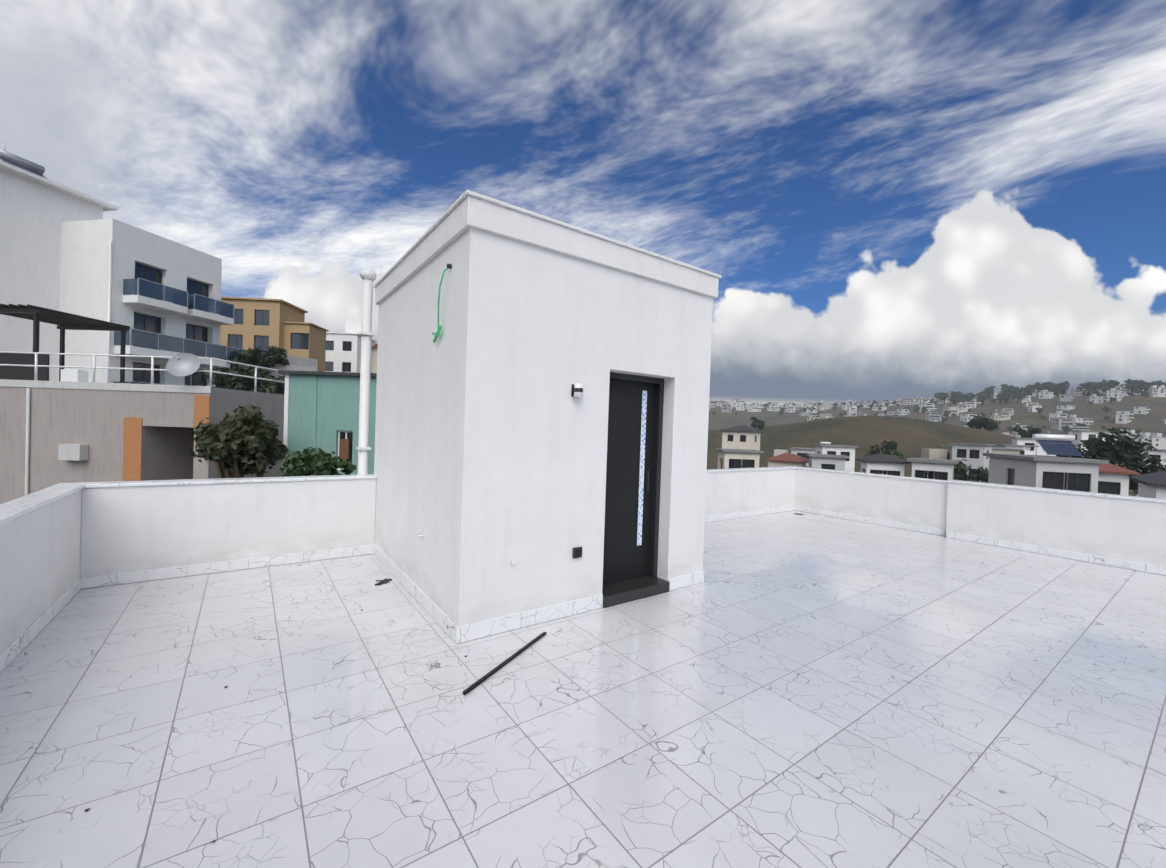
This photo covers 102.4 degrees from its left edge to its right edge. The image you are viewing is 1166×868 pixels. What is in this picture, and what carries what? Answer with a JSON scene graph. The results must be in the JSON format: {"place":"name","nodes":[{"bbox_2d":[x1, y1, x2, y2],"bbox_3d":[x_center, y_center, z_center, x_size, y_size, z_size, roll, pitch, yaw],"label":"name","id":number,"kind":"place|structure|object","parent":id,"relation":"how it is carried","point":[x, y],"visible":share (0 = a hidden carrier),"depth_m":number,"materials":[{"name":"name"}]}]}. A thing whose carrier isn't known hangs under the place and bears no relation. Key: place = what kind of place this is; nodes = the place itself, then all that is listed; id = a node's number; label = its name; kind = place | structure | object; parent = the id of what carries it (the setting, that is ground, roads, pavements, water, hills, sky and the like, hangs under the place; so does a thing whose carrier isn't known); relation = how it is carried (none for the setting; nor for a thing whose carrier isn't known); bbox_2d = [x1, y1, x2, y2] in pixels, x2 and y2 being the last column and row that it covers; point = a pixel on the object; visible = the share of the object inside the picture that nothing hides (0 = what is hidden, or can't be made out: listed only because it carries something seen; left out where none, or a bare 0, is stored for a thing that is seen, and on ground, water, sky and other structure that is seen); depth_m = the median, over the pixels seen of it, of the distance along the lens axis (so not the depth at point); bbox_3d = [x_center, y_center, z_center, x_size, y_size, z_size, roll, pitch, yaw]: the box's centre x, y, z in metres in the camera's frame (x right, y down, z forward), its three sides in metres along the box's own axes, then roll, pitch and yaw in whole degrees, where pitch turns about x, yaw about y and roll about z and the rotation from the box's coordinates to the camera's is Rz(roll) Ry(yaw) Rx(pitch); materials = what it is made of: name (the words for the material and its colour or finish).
{"place":"outdoors","nodes":[
{"label":"outdoors","id":0,"kind":"place"},
{"bbox_2d":[0,0,1165,406],"label":"sky","id":1,"kind":"structure","parent":0,"point":[890,200],"materials":[{"name":"blue"}]},
{"bbox_2d":[707,395,1165,495],"bbox_3d":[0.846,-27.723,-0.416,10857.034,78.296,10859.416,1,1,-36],"label":"terrain","id":2,"kind":"structure","parent":0,"point":[910,435],"depth_m":143.85,"materials":[{"name":"green plant"}]},
{"bbox_2d":[0,160,235,385],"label":"white apartment","id":3,"kind":"structure","parent":2,"relation":"on","point":[55,237],"depth_m":27.22,"materials":[{"name":"white paint"}]},
{"bbox_2d":[0,142,111,382],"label":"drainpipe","id":4,"kind":"object","parent":3,"relation":"on","point":[20,162],"visible":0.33,"depth_m":26.88,"materials":[{"name":"white metal"}]},
{"bbox_2d":[113,278,245,384],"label":"balcony railings","id":5,"kind":"object","parent":3,"relation":"on","point":[142,338],"visible":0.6,"depth_m":29.02,"materials":[{"name":"blue glass"}]},
{"bbox_2d":[0,379,283,503],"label":"neighbouring building","id":6,"kind":"structure","parent":2,"relation":"on","point":[52,433],"depth_m":16.46,"materials":[{"name":"beige paint"}]},
{"bbox_2d":[0,304,129,382],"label":"dark pergola","id":7,"kind":"object","parent":6,"relation":"on","point":[37,315],"visible":0.85,"depth_m":18.97,"materials":[{"name":"black metal"}]},
{"bbox_2d":[0,351,284,391],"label":"metal railing","id":8,"kind":"object","parent":6,"relation":"on","point":[94,367],"visible":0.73,"depth_m":16.49,"materials":[{"name":"metal"}]},
{"bbox_2d":[166,353,199,385],"bbox_3d":[-13.650,-2.224,16.016,0.636,1.144,0.828,3,1,42],"label":"satellite dish","id":9,"kind":"object","parent":6,"relation":"on","point":[183,364],"visible":0.98,"depth_m":16.16,"materials":[{"name":"white metal"}]},
{"bbox_2d":[190,403,288,477],"bbox_3d":[-9.744,3.589,13.229,2.245,8.947,3.369,1,1,-36],"label":"tree olive behind parapet","id":10,"kind":"object","parent":2,"relation":"on","point":[244,443],"visible":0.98,"depth_m":12.35,"materials":[{"name":"green plant"}]},
{"bbox_2d":[204,344,289,394],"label":"slope bushes","id":11,"kind":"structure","parent":2,"relation":"on","point":[271,356],"depth_m":27.37,"materials":[{"name":"green plant"}]},
{"bbox_2d":[214,355,317,386],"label":"concrete retaining walls","id":12,"kind":"structure","parent":2,"relation":"on","point":[301,364],"depth_m":36.26,"materials":[{"name":"grey concrete"}]},
{"bbox_2d":[220,296,328,371],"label":"tan house","id":13,"kind":"structure","parent":2,"relation":"on","point":[263,323],"depth_m":51.33,"materials":[{"name":"yellow paint"}]},
{"bbox_2d":[278,447,355,476],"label":"teal shrubs","id":14,"kind":"object","parent":2,"relation":"on","point":[320,462],"depth_m":10.69,"materials":[{"name":"green plant"}]},
{"bbox_2d":[278,370,376,474],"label":"teal building","id":15,"kind":"structure","parent":2,"relation":"on","point":[321,409],"depth_m":14.20,"materials":[{"name":"teal paint"}]},
{"bbox_2d":[325,320,376,372],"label":"white house","id":16,"kind":"structure","parent":2,"relation":"on","point":[343,351],"depth_m":67.17,"materials":[{"name":"white paint"}]},
{"bbox_2d":[371,344,377,372],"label":"red roof house","id":17,"kind":"structure","parent":2,"relation":"on","point":[374,357],"depth_m":72.14,"materials":[{"name":"paint"}]},
{"bbox_2d":[715,448,763,468],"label":"beige house","id":18,"kind":"structure","parent":2,"relation":"on","point":[737,458],"depth_m":45.69,"materials":[{"name":"beige paint"}]},
{"bbox_2d":[719,425,763,458],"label":"house","id":19,"kind":"structure","parent":2,"relation":"on","point":[740,437],"depth_m":92.29,"materials":[{"name":"beige paint"}]},
{"bbox_2d":[765,453,808,466],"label":"red roof house","id":20,"kind":"structure","parent":2,"relation":"on","point":[786,459],"depth_m":50.67,"materials":[{"name":"red tile"}]},
{"bbox_2d":[806,453,848,470],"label":"grey house","id":21,"kind":"structure","parent":2,"relation":"on","point":[828,461],"depth_m":46.88,"materials":[{"name":"grey paint"}]},
{"bbox_2d":[813,444,857,471],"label":"house","id":22,"kind":"structure","parent":2,"relation":"on","point":[847,450],"depth_m":68.40,"materials":[{"name":"white paint"}]},
{"bbox_2d":[856,454,909,475],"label":"white house","id":23,"kind":"structure","parent":2,"relation":"on","point":[885,464],"depth_m":38.92,"materials":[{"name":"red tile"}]},
{"bbox_2d":[907,458,958,479],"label":"white house","id":24,"kind":"structure","parent":2,"relation":"on","point":[940,469],"depth_m":36.48,"materials":[{"name":"white paint"}]},
{"bbox_2d":[709,385,1165,466],"bbox_3d":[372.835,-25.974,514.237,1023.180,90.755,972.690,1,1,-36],"label":"distant houses","id":25,"kind":"structure","parent":2,"relation":"on","point":[1059,419],"depth_m":457.22,"materials":[{"name":"white paint"}]},
{"bbox_2d":[712,379,1165,463],"bbox_3d":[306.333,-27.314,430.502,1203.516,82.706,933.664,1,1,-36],"label":"hill trees","id":26,"kind":"object","parent":2,"relation":"on","point":[1005,394],"visible":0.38,"depth_m":501.33,"materials":[{"name":"green plant"}]},
{"bbox_2d":[949,443,994,481],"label":"house","id":27,"kind":"structure","parent":2,"relation":"on","point":[971,454],"depth_m":71.38,"materials":[{"name":"white paint"}]},
{"bbox_2d":[808,425,1165,493],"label":"trees","id":28,"kind":"object","parent":2,"relation":"on","point":[1119,447],"visible":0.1,"depth_m":43.10,"materials":[{"name":"green plant"}]},
{"bbox_2d":[1010,437,1055,455],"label":"house","id":29,"kind":"structure","parent":2,"relation":"on","point":[1025,441],"depth_m":81.64,"materials":[{"name":"white paint"}]},
{"bbox_2d":[983,453,1108,492],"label":"grey house","id":30,"kind":"structure","parent":2,"relation":"on","point":[1062,473],"depth_m":29.38,"materials":[{"name":"white paint"}]},
{"bbox_2d":[1032,434,1082,456],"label":"roof solar heaters","id":31,"kind":"object","parent":30,"relation":"on","point":[1055,444],"visible":1,"depth_m":31.40,"materials":[{"name":"blue glass"}]},
{"bbox_2d":[1069,430,1117,464],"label":"house","id":32,"kind":"structure","parent":2,"relation":"on","point":[1079,435],"depth_m":106.04,"materials":[{"name":"white paint"}]},
{"bbox_2d":[1098,463,1140,495],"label":"house","id":33,"kind":"structure","parent":2,"relation":"on","point":[1113,479],"depth_m":34.21,"materials":[{"name":"white paint"}]},
{"bbox_2d":[1129,471,1165,498],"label":"dark house","id":34,"kind":"structure","parent":2,"relation":"on","point":[1151,485],"depth_m":22.79,"materials":[{"name":"grey tile"}]},
{"bbox_2d":[1137,449,1165,495],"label":"house","id":35,"kind":"structure","parent":2,"relation":"on","point":[1160,453],"depth_m":75.79,"materials":[{"name":"white paint"}]},
{"bbox_3d":[4.140,6.493,0.831,10.530,9.596,15.780,1,1,-36],"label":"building body","id":36,"kind":"object","parent":2,"relation":"on","visible":0},
{"bbox_2d":[0,510,1165,867],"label":"terrace floor tiles","id":37,"kind":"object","parent":36,"relation":"on","point":[792,690],"depth_m":2.49,"materials":[{"name":"tile"}]},
{"bbox_2d":[84,578,467,841],"bbox_3d":[3.576,1.578,6.505,14.311,0.034,2.968,1,1,-32],"label":"floor debris","id":38,"kind":"object","parent":37,"relation":"on","point":[384,581],"visible":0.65,"depth_m":4.46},
{"bbox_2d":[463,632,546,694],"bbox_3d":[-0.481,1.483,3.090,0.022,0.016,0.913,2,1,26],"label":"steel bar","id":39,"kind":"object","parent":37,"relation":"on","point":[495,669],"visible":0.98,"depth_m":3.00,"materials":[{"name":"black metal"}]},
{"bbox_2d":[374,227,712,625],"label":"stair tower walls","id":40,"kind":"structure","parent":37,"relation":"on","point":[490,456],"depth_m":3.79,"materials":[{"name":"white paint"}]},
{"bbox_2d":[356,269,376,473],"bbox_3d":[-2.659,1.718,5.587,0.189,7.331,0.190,1,1,-36],"label":"vent pipe","id":41,"kind":"object","parent":40,"relation":"attached to","point":[368,277],"visible":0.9,"depth_m":5.51,"materials":[{"name":"white plastic"}]},
{"bbox_2d":[432,263,451,342],"bbox_3d":[-1.121,-1.012,3.661,0.080,0.567,0.320,1,1,-36],"label":"green cable","id":42,"kind":"object","parent":40,"relation":"attached to","point":[439,328],"visible":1,"depth_m":3.61,"materials":[{"name":"green plastic"}]},
{"bbox_2d":[415,532,516,564],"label":"conduit stubs","id":43,"kind":"object","parent":40,"relation":"attached to","point":[512,561],"visible":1,"depth_m":3.94,"materials":[{"name":"plastic"}]},
{"bbox_2d":[373,190,721,304],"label":"stair tower cornice","id":44,"kind":"structure","parent":40,"relation":"on","point":[464,212],"depth_m":3.81,"materials":[{"name":"white paint"}]},
{"bbox_2d":[571,383,582,397],"bbox_3d":[-0.040,-0.351,3.789,0.075,0.110,0.088,1,1,-36],"label":"wall sconce","id":45,"kind":"object","parent":40,"relation":"attached to","point":[577,390],"depth_m":3.76,"materials":[{"name":"white plastic"}]},
{"bbox_2d":[572,547,581,557],"bbox_3d":[-0.045,0.981,3.876,0.085,0.085,0.026,1,1,-36],"label":"electrical outlet","id":46,"kind":"object","parent":40,"relation":"attached to","point":[577,552],"depth_m":3.86,"materials":[{"name":"black plastic"}]},
{"bbox_2d":[602,372,669,607],"bbox_3d":[0.459,0.476,4.369,0.800,2.056,0.280,1,1,-36],"label":"tower door","id":47,"kind":"structure","parent":40,"relation":"attached to","point":[633,478],"depth_m":4.48,"materials":[{"name":"black metal"}]},
{"bbox_2d":[0,505,1165,672],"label":"baseboard","id":48,"kind":"structure","parent":37,"relation":"on","point":[11,652],"depth_m":4.46,"materials":[{"name":"white tile"}]},
{"bbox_2d":[0,469,1165,653],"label":"parapet walls","id":49,"kind":"structure","parent":36,"relation":"on","point":[51,553],"depth_m":5.06,"materials":[{"name":"white paint"}]},
{"bbox_2d":[0,466,1165,524],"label":"parapet coping","id":50,"kind":"object","parent":49,"relation":"on","point":[17,508],"visible":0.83,"depth_m":4.64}
]}

